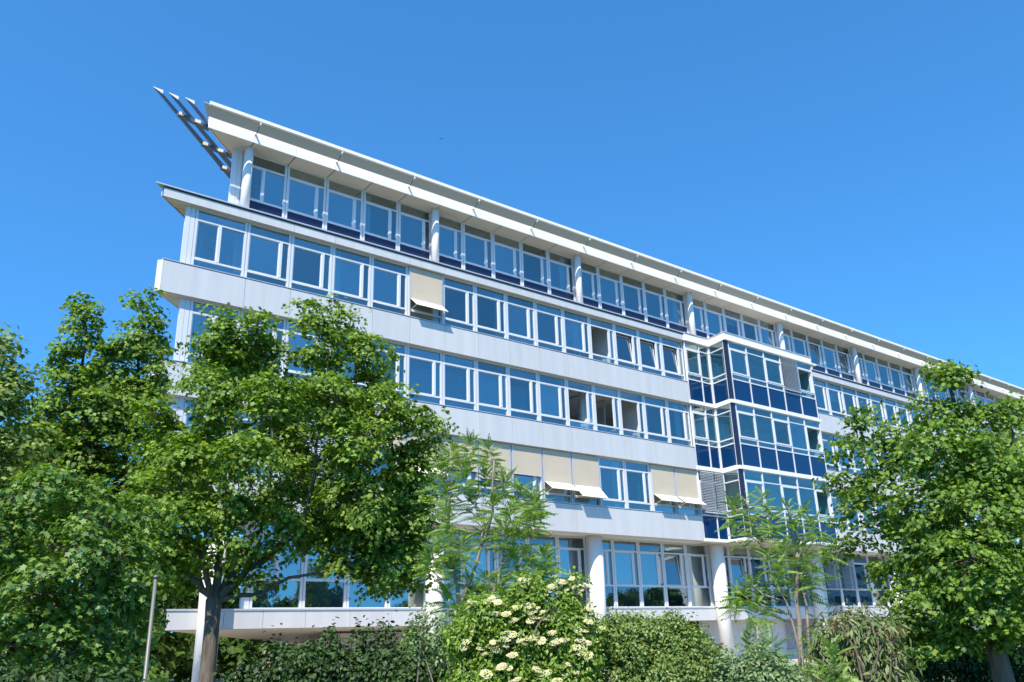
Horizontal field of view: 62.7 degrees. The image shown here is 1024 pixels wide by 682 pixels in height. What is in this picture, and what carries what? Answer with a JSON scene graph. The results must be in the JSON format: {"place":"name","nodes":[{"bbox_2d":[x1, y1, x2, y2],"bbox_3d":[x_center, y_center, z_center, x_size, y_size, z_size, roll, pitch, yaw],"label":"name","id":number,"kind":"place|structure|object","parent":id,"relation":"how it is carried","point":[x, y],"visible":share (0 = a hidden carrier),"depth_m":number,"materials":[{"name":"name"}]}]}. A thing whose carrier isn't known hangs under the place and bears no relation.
{"place":"outdoors","nodes":[
{"label":"outdoors","id":0,"kind":"place"},
{"bbox_2d":[0,0,1023,587],"label":"sky","id":1,"kind":"structure","parent":0,"point":[856,164],"materials":[{"name":"blue"}]},
{"bbox_2d":[151,659,1019,681],"bbox_3d":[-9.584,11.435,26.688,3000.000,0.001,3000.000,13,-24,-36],"label":"ground","id":2,"kind":"structure","parent":0,"point":[173,680],"depth_m":42.68,"materials":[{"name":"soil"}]},
{"bbox_2d":[0,322,65,554],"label":"maple tree","id":3,"kind":"object","parent":2,"relation":"on","point":[11,403],"visible":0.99,"depth_m":18.41,"materials":[{"name":"green plant"}]},
{"bbox_2d":[0,649,163,681],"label":"bush","id":4,"kind":"object","parent":2,"relation":"on","point":[43,675],"visible":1,"depth_m":9.91,"materials":[{"name":"green plant"}]},
{"bbox_2d":[0,461,184,681],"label":"maple tree","id":5,"kind":"object","parent":2,"relation":"on","point":[21,577],"visible":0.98,"depth_m":13.47,"materials":[{"name":"green plant"}]},
{"bbox_2d":[2,285,182,677],"bbox_3d":[-10.911,3.974,22.091,4.570,11.285,3.777,4,-20,-15],"label":"maple tree","id":6,"kind":"object","parent":2,"relation":"on","point":[93,383],"visible":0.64,"depth_m":22.12,"materials":[{"name":"green plant"}]},
{"bbox_2d":[142,575,158,681],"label":"metal post","id":7,"kind":"object","parent":2,"relation":"on","point":[147,654],"visible":1,"depth_m":11.81,"materials":[{"name":"silver metal"}]},
{"bbox_2d":[176,538,243,677],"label":"broadleaf tree","id":8,"kind":"object","parent":2,"relation":"on","point":[191,601],"visible":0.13,"depth_m":46.22,"materials":[{"name":"green plant"}]},
{"bbox_2d":[207,623,311,681],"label":"dark bush","id":9,"kind":"object","parent":2,"relation":"on","point":[242,673],"visible":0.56,"depth_m":13.36,"materials":[{"name":"green plant"}]},
{"bbox_2d":[112,292,459,681],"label":"maple tree","id":10,"kind":"object","parent":2,"relation":"on","point":[365,526],"visible":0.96,"depth_m":18.97,"materials":[{"name":"green plant"}]},
{"bbox_2d":[279,610,459,681],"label":"dark bush","id":11,"kind":"object","parent":2,"relation":"on","point":[366,663],"visible":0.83,"depth_m":12.66,"materials":[{"name":"green plant"}]},
{"bbox_2d":[388,597,469,681],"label":"thin bush","id":12,"kind":"object","parent":2,"relation":"on","point":[433,639],"visible":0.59,"depth_m":11.24,"materials":[{"name":"green plant"}]},
{"bbox_2d":[409,428,568,681],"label":"sapling tree","id":13,"kind":"object","parent":2,"relation":"on","point":[533,511],"visible":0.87,"depth_m":12.65,"materials":[{"name":"green plant"}]},
{"bbox_2d":[435,565,618,681],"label":"elder bush","id":14,"kind":"object","parent":2,"relation":"on","point":[528,615],"visible":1,"depth_m":9.73,"materials":[{"name":"green plant"}]},
{"bbox_2d":[581,601,730,681],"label":"round bush","id":15,"kind":"object","parent":2,"relation":"on","point":[664,649],"visible":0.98,"depth_m":9.94,"materials":[{"name":"green plant"}]},
{"bbox_2d":[697,636,816,681],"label":"pale bush","id":16,"kind":"object","parent":2,"relation":"on","point":[752,671],"visible":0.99,"depth_m":9.64,"materials":[{"name":"green plant"}]},
{"bbox_2d":[727,606,796,680],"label":"sapling tree","id":17,"kind":"object","parent":2,"relation":"on","point":[748,642],"visible":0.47,"depth_m":10.62,"materials":[{"name":"green plant"}]},
{"bbox_2d":[713,486,853,681],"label":"sapling tree","id":18,"kind":"object","parent":2,"relation":"on","point":[798,572],"visible":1,"depth_m":12.45,"materials":[{"name":"green plant"}]},
{"bbox_2d":[793,627,880,681],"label":"sapling tree","id":19,"kind":"object","parent":2,"relation":"on","point":[832,666],"visible":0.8,"depth_m":9.36,"materials":[{"name":"green plant"}]},
{"bbox_2d":[795,596,925,681],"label":"laurel bush","id":20,"kind":"object","parent":2,"relation":"on","point":[883,668],"visible":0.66,"depth_m":9.87,"materials":[{"name":"green plant"}]},
{"bbox_2d":[820,598,907,681],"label":"shoot bush","id":21,"kind":"object","parent":2,"relation":"on","point":[875,665],"visible":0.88,"depth_m":9.72,"materials":[{"name":"green plant"}]},
{"bbox_2d":[810,357,1023,681],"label":"maple tree","id":22,"kind":"object","parent":2,"relation":"on","point":[975,472],"visible":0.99,"depth_m":17.68,"materials":[{"name":"green plant"}]},
{"bbox_2d":[898,619,1023,681],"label":"dark bush","id":23,"kind":"object","parent":2,"relation":"on","point":[965,667],"visible":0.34,"depth_m":20.50,"materials":[{"name":"green plant"}]},
{"bbox_2d":[974,423,1023,681],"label":"maple tree","id":24,"kind":"object","parent":2,"relation":"on","point":[1020,440],"visible":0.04,"depth_m":21.95,"materials":[{"name":"green plant"}]},
{"bbox_2d":[216,648,1016,681],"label":"forecourt paving","id":25,"kind":"structure","parent":0,"point":[795,660],"depth_m":43.85,"materials":[{"name":"grey"}]},
{"bbox_2d":[0,540,70,676],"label":"broadleaf tree","id":26,"kind":"object","parent":25,"relation":"on","point":[10,653],"visible":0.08,"depth_m":32.04,"materials":[{"name":"green plant"}]},
{"bbox_2d":[35,587,195,681],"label":"broadleaf tree","id":27,"kind":"object","parent":25,"relation":"on","point":[167,639],"visible":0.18,"depth_m":30.40,"materials":[{"name":"green plant"}]},
{"bbox_2d":[83,515,196,612],"bbox_3d":[-17.720,11.731,38.864,5.426,8.234,7.580,13,-24,-36],"label":"broadleaf tree","id":28,"kind":"object","parent":25,"relation":"on","point":[118,574],"visible":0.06,"depth_m":38.30,"materials":[{"name":"green plant"}]},
{"bbox_2d":[164,633,279,681],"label":"hedge","id":29,"kind":"object","parent":25,"relation":"on","point":[228,647],"visible":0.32,"depth_m":34.08,"materials":[{"name":"green plant"}]},
{"bbox_2d":[151,86,1023,681],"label":"office building","id":30,"kind":"structure","parent":25,"relation":"on","point":[637,414],"depth_m":41.30,"materials":[{"name":"white"}]},
{"bbox_2d":[176,301,209,363],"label":"window","id":31,"kind":"structure","parent":30,"relation":"in","point":[197,320],"depth_m":31.02,"materials":[{"name":"white"}]},
{"bbox_2d":[183,208,216,267],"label":"window","id":32,"kind":"structure","parent":30,"relation":"in","point":[206,236],"depth_m":32.35,"materials":[{"name":"white"}]},
{"bbox_2d":[184,299,240,361],"bbox_3d":[-10.817,-0.184,30.392,1.826,2.440,0.089,13,-24,-36],"label":"window","id":33,"kind":"structure","parent":30,"relation":"in","point":[191,312],"depth_m":30.17,"materials":[{"name":"white"}]},
{"bbox_2d":[190,208,247,276],"bbox_3d":[-10.983,-3.647,31.568,1.976,2.420,0.089,13,-24,-36],"label":"window","id":34,"kind":"structure","parent":30,"relation":"in","point":[219,231],"depth_m":31.53,"materials":[{"name":"white"}]},
{"bbox_2d":[219,238,232,265],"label":"window","id":35,"kind":"structure","parent":30,"relation":"in","point":[226,252],"depth_m":34.09,"materials":[{"name":"white"}]},
{"bbox_2d":[242,521,273,607],"bbox_3d":[-9.420,8.278,31.111,0.089,3.230,2.376,-4,-20,6],"label":"window","id":36,"kind":"structure","parent":30,"relation":"in","point":[263,602],"depth_m":31.44,"materials":[{"name":"white"}]},
{"bbox_2d":[239,151,287,217],"bbox_3d":[-10.188,-6.114,34.397,1.896,3.150,0.089,13,-24,-36],"label":"window","id":37,"kind":"structure","parent":30,"relation":"in","point":[255,204],"depth_m":34.48,"materials":[{"name":"white metal"}]},
{"bbox_2d":[244,222,291,286],"bbox_3d":[-9.490,-3.297,32.689,1.776,2.420,0.089,13,-24,-36],"label":"window","id":38,"kind":"structure","parent":30,"relation":"in","point":[280,247],"depth_m":32.79,"materials":[{"name":"white metal"}]},
{"bbox_2d":[249,521,304,608],"bbox_3d":[-8.560,8.128,30.763,1.976,3.230,0.089,13,-24,-36],"label":"window","id":39,"kind":"structure","parent":30,"relation":"in","point":[276,562],"depth_m":30.70,"materials":[{"name":"white"}]},
{"bbox_2d":[269,531,294,607],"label":"window","id":40,"kind":"structure","parent":30,"relation":"in","point":[281,598],"depth_m":33.37,"materials":[{"name":"blue glass"}]},
{"bbox_2d":[284,165,326,228],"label":"window","id":41,"kind":"structure","parent":30,"relation":"in","point":[290,214],"depth_m":35.55,"materials":[{"name":"white metal"}]},
{"bbox_2d":[289,234,332,296],"bbox_3d":[-8.075,-2.965,33.751,1.776,2.420,0.089,13,-24,-36],"label":"window","id":42,"kind":"structure","parent":30,"relation":"in","point":[321,276],"depth_m":33.87,"materials":[{"name":"white"}]},
{"bbox_2d":[302,521,347,607],"bbox_3d":[-7.067,8.478,31.884,1.776,3.230,0.089,13,-24,-36],"label":"window","id":43,"kind":"structure","parent":30,"relation":"in","point":[305,579],"depth_m":31.46,"materials":[{"name":"white"}]},
{"bbox_2d":[324,178,363,239],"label":"window","id":44,"kind":"structure","parent":30,"relation":"in","point":[329,225],"depth_m":36.61,"materials":[{"name":"white metal"}]},
{"bbox_2d":[331,246,371,305],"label":"window","id":45,"kind":"structure","parent":30,"relation":"in","point":[360,297],"depth_m":34.93,"materials":[{"name":"white"}]},
{"bbox_2d":[362,190,398,249],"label":"window","id":46,"kind":"structure","parent":30,"relation":"in","point":[388,242],"depth_m":37.69,"materials":[{"name":"white metal"}]},
{"bbox_2d":[368,340,406,396],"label":"window","id":47,"kind":"structure","parent":30,"relation":"in","point":[405,346],"depth_m":35.04,"materials":[{"name":"white metal"}]},
{"bbox_2d":[370,256,407,314],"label":"window","id":48,"kind":"structure","parent":30,"relation":"in","point":[373,267],"depth_m":36.00,"materials":[{"name":"white"}]},
{"bbox_2d":[398,201,430,259],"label":"window","id":49,"kind":"structure","parent":30,"relation":"in","point":[404,247],"depth_m":38.70,"materials":[{"name":"white metal"}]},
{"bbox_2d":[406,345,441,403],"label":"window","id":50,"kind":"structure","parent":30,"relation":"in","point":[433,395],"depth_m":35.85,"materials":[{"name":"white metal"}]},
{"bbox_2d":[439,215,462,268],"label":"window","id":51,"kind":"structure","parent":30,"relation":"in","point":[453,261],"depth_m":39.98,"materials":[{"name":"white metal"}]},
{"bbox_2d":[443,276,474,330],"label":"window","id":52,"kind":"structure","parent":30,"relation":"in","point":[467,293],"depth_m":38.18,"materials":[{"name":"white"}]},
{"bbox_2d":[442,353,476,409],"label":"window","id":53,"kind":"structure","parent":30,"relation":"in","point":[444,363],"depth_m":36.90,"materials":[{"name":"white metal"}]},
{"bbox_2d":[463,222,493,277],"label":"window","id":54,"kind":"structure","parent":30,"relation":"in","point":[484,270],"depth_m":40.90,"materials":[{"name":"white metal"}]},
{"bbox_2d":[462,530,496,596],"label":"window","id":55,"kind":"structure","parent":30,"relation":"in","point":[488,554],"depth_m":36.48,"materials":[{"name":"white metal"}]},
{"bbox_2d":[475,285,506,338],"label":"window","id":56,"kind":"structure","parent":30,"relation":"in","point":[498,330],"depth_m":39.19,"materials":[{"name":"white"}]},
{"bbox_2d":[476,360,508,415],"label":"window","id":57,"kind":"structure","parent":30,"relation":"in","point":[499,375],"depth_m":37.96,"materials":[{"name":"white metal"}]},
{"bbox_2d":[492,232,521,285],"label":"window","id":58,"kind":"structure","parent":30,"relation":"in","point":[497,274],"depth_m":41.97,"materials":[{"name":"white metal"}]},
{"bbox_2d":[505,293,535,344],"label":"window","id":59,"kind":"structure","parent":30,"relation":"in","point":[528,309],"depth_m":40.27,"materials":[{"name":"white metal"}]},
{"bbox_2d":[508,366,538,420],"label":"window","id":60,"kind":"structure","parent":30,"relation":"in","point":[536,374],"depth_m":39.06,"materials":[{"name":"white metal"}]},
{"bbox_2d":[521,241,549,293],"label":"window","id":61,"kind":"structure","parent":30,"relation":"in","point":[528,283],"depth_m":43.02,"materials":[{"name":"white"}]},
{"bbox_2d":[535,301,563,351],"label":"window","id":62,"kind":"structure","parent":30,"relation":"in","point":[556,317],"depth_m":41.33,"materials":[{"name":"white metal"}]},
{"bbox_2d":[538,373,567,424],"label":"window","id":63,"kind":"structure","parent":30,"relation":"in","point":[560,416],"depth_m":40.11,"materials":[{"name":"white"}]},
{"bbox_2d":[547,250,574,300],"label":"window","id":64,"kind":"structure","parent":30,"relation":"in","point":[556,291],"depth_m":44.11,"materials":[{"name":"white"}]},
{"bbox_2d":[557,536,588,605],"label":"window","id":65,"kind":"structure","parent":30,"relation":"in","point":[578,550],"depth_m":39.69,"materials":[{"name":"white metal"}]},
{"bbox_2d":[562,309,590,357],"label":"window","id":66,"kind":"structure","parent":30,"relation":"in","point":[587,317],"depth_m":42.41,"materials":[{"name":"white metal"}]},
{"bbox_2d":[562,379,595,429],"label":"window","id":67,"kind":"structure","parent":30,"relation":"in","point":[591,385],"depth_m":41.12,"materials":[{"name":"white"}]},
{"bbox_2d":[573,258,599,307],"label":"window","id":68,"kind":"structure","parent":30,"relation":"in","point":[592,301],"depth_m":45.29,"materials":[{"name":"white"}]},
{"bbox_2d":[578,384,621,433],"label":"window","id":69,"kind":"structure","parent":30,"relation":"in","point":[617,391],"depth_m":42.23,"materials":[{"name":"white"}]},
{"bbox_2d":[584,316,616,363],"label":"window","id":70,"kind":"structure","parent":30,"relation":"in","point":[612,324],"depth_m":43.42,"materials":[{"name":"white metal"}]},
{"bbox_2d":[585,537,615,606],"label":"window","id":71,"kind":"structure","parent":30,"relation":"in","point":[611,549],"depth_m":40.71,"materials":[{"name":"white metal"}]},
{"bbox_2d":[597,266,623,314],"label":"window","id":72,"kind":"structure","parent":30,"relation":"in","point":[616,308],"depth_m":46.23,"materials":[{"name":"white"}]},
{"bbox_2d":[598,457,626,507],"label":"window","id":73,"kind":"structure","parent":30,"relation":"in","point":[619,499],"depth_m":41.09,"materials":[{"name":"white"}]},
{"bbox_2d":[603,390,646,438],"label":"window","id":74,"kind":"structure","parent":30,"relation":"in","point":[608,412],"depth_m":43.32,"materials":[{"name":"white"}]},
{"bbox_2d":[612,539,641,606],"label":"window","id":75,"kind":"structure","parent":30,"relation":"in","point":[636,543],"depth_m":41.61,"materials":[{"name":"white"}]},
{"bbox_2d":[614,323,640,369],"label":"window","id":76,"kind":"structure","parent":30,"relation":"in","point":[632,351],"depth_m":44.57,"materials":[{"name":"white metal"}]},
{"bbox_2d":[621,274,646,321],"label":"window","id":77,"kind":"structure","parent":30,"relation":"in","point":[639,315],"depth_m":47.31,"materials":[{"name":"white"}]},
{"bbox_2d":[624,460,652,510],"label":"window","id":78,"kind":"structure","parent":30,"relation":"in","point":[647,465],"depth_m":42.08,"materials":[{"name":"white"}]},
{"bbox_2d":[638,330,663,375],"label":"window","id":79,"kind":"structure","parent":30,"relation":"in","point":[656,367],"depth_m":45.63,"materials":[{"name":"white metal"}]},
{"bbox_2d":[637,541,666,606],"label":"window","id":80,"kind":"structure","parent":30,"relation":"in","point":[660,543],"depth_m":42.69,"materials":[{"name":"white"}]},
{"bbox_2d":[643,281,667,327],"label":"window","id":81,"kind":"structure","parent":30,"relation":"in","point":[649,318],"depth_m":48.37,"materials":[{"name":"white"}]},
{"bbox_2d":[643,395,669,442],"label":"window","id":82,"kind":"structure","parent":30,"relation":"in","point":[645,404],"depth_m":44.39,"materials":[{"name":"white"}]},
{"bbox_2d":[660,336,685,380],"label":"window","id":83,"kind":"structure","parent":30,"relation":"in","point":[678,373],"depth_m":46.69,"materials":[{"name":"white metal"}]},
{"bbox_2d":[662,542,690,606],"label":"window","id":84,"kind":"structure","parent":30,"relation":"in","point":[680,571],"depth_m":43.79,"materials":[{"name":"white"}]},
{"bbox_2d":[664,288,688,332],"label":"window","id":85,"kind":"structure","parent":30,"relation":"in","point":[673,325],"depth_m":49.43,"materials":[{"name":"white"}]},
{"bbox_2d":[666,400,692,445],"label":"window","id":86,"kind":"structure","parent":30,"relation":"in","point":[687,407],"depth_m":45.44,"materials":[{"name":"white"}]},
{"bbox_2d":[683,341,704,401],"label":"bay window","id":87,"kind":"structure","parent":30,"relation":"in","point":[696,392],"depth_m":46.92,"materials":[{"name":"blue"}]},
{"bbox_2d":[685,295,707,337],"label":"window","id":88,"kind":"structure","parent":30,"relation":"in","point":[702,333],"depth_m":50.64,"materials":[{"name":"white metal"}]},
{"bbox_2d":[685,544,712,606],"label":"window","id":89,"kind":"structure","parent":30,"relation":"in","point":[706,554],"depth_m":44.81,"materials":[{"name":"white"}]},
{"bbox_2d":[689,404,711,467],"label":"bay window","id":90,"kind":"structure","parent":30,"relation":"in","point":[703,458],"depth_m":45.68,"materials":[{"name":"blue"}]},
{"bbox_2d":[698,345,713,403],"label":"bay window","id":91,"kind":"structure","parent":30,"relation":"in","point":[707,387],"depth_m":47.48,"materials":[{"name":"blue"}]},
{"bbox_2d":[696,470,719,539],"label":"bay window","id":92,"kind":"structure","parent":30,"relation":"in","point":[710,522],"depth_m":44.39,"materials":[{"name":"blue glass"}]},
{"bbox_2d":[705,407,720,468],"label":"bay window","id":93,"kind":"structure","parent":30,"relation":"in","point":[714,451],"depth_m":46.25,"materials":[{"name":"blue"}]},
{"bbox_2d":[708,341,728,404],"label":"bay window","id":94,"kind":"structure","parent":30,"relation":"in","point":[720,388],"depth_m":47.22,"materials":[{"name":"blue"}]},
{"bbox_2d":[715,403,736,468],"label":"bay window","id":95,"kind":"structure","parent":30,"relation":"in","point":[727,452],"depth_m":45.99,"materials":[{"name":"blue"}]},
{"bbox_2d":[722,469,745,539],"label":"bay window","id":96,"kind":"structure","parent":30,"relation":"in","point":[739,519],"depth_m":44.87,"materials":[{"name":"blue"}]},
{"bbox_2d":[727,341,752,402],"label":"bay window","id":97,"kind":"structure","parent":30,"relation":"in","point":[742,390],"depth_m":47.27,"materials":[{"name":"blue"}]},
{"bbox_2d":[728,547,753,606],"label":"window","id":98,"kind":"structure","parent":30,"relation":"in","point":[730,557],"depth_m":47.09,"materials":[{"name":"white"}]},
{"bbox_2d":[735,403,761,467],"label":"bay window","id":99,"kind":"structure","parent":30,"relation":"in","point":[750,454],"depth_m":46.04,"materials":[{"name":"blue"}]},
{"bbox_2d":[743,469,769,538],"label":"bay window","id":100,"kind":"structure","parent":30,"relation":"in","point":[746,481],"depth_m":45.05,"materials":[{"name":"white metal"}]},
{"bbox_2d":[746,346,770,407],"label":"bay window","id":101,"kind":"structure","parent":30,"relation":"in","point":[760,394],"depth_m":48.24,"materials":[{"name":"blue glass"}]},
{"bbox_2d":[754,407,778,470],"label":"bay window","id":102,"kind":"structure","parent":30,"relation":"in","point":[768,456],"depth_m":47.01,"materials":[{"name":"blue glass"}]},
{"bbox_2d":[763,351,786,410],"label":"bay window","id":103,"kind":"structure","parent":30,"relation":"in","point":[777,398],"depth_m":49.22,"materials":[{"name":"blue"}]},
{"bbox_2d":[762,472,787,539],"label":"bay window","id":104,"kind":"structure","parent":30,"relation":"in","point":[778,475],"depth_m":45.97,"materials":[{"name":"white metal"}]},
{"bbox_2d":[771,411,795,472],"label":"bay window","id":105,"kind":"structure","parent":30,"relation":"in","point":[786,462],"depth_m":47.99,"materials":[{"name":"blue"}]},
{"bbox_2d":[780,356,802,414],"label":"bay window","id":106,"kind":"structure","parent":30,"relation":"in","point":[793,401],"depth_m":50.12,"materials":[{"name":"blue"}]},
{"bbox_2d":[780,475,804,541],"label":"bay window","id":107,"kind":"structure","parent":30,"relation":"in","point":[800,531],"depth_m":46.95,"materials":[{"name":"white metal"}]},
{"bbox_2d":[788,415,812,475],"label":"bay window","id":108,"kind":"structure","parent":30,"relation":"in","point":[802,461],"depth_m":48.94,"materials":[{"name":"blue"}]},
{"bbox_2d":[793,360,818,417],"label":"bay window","id":109,"kind":"structure","parent":30,"relation":"in","point":[809,405],"depth_m":51.20,"materials":[{"name":"blue"}]},
{"bbox_2d":[801,419,827,476],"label":"bay window","id":110,"kind":"structure","parent":30,"relation":"in","point":[819,469],"depth_m":49.95,"materials":[{"name":"blue"}]},
{"bbox_2d":[810,480,837,543],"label":"bay window","id":111,"kind":"structure","parent":30,"relation":"in","point":[829,499],"depth_m":48.80,"materials":[{"name":"blue"}]},
{"bbox_2d":[791,329,1019,605],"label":"window","id":112,"kind":"structure","parent":30,"relation":"in","point":[890,387],"depth_m":59.61,"materials":[{"name":"white"}]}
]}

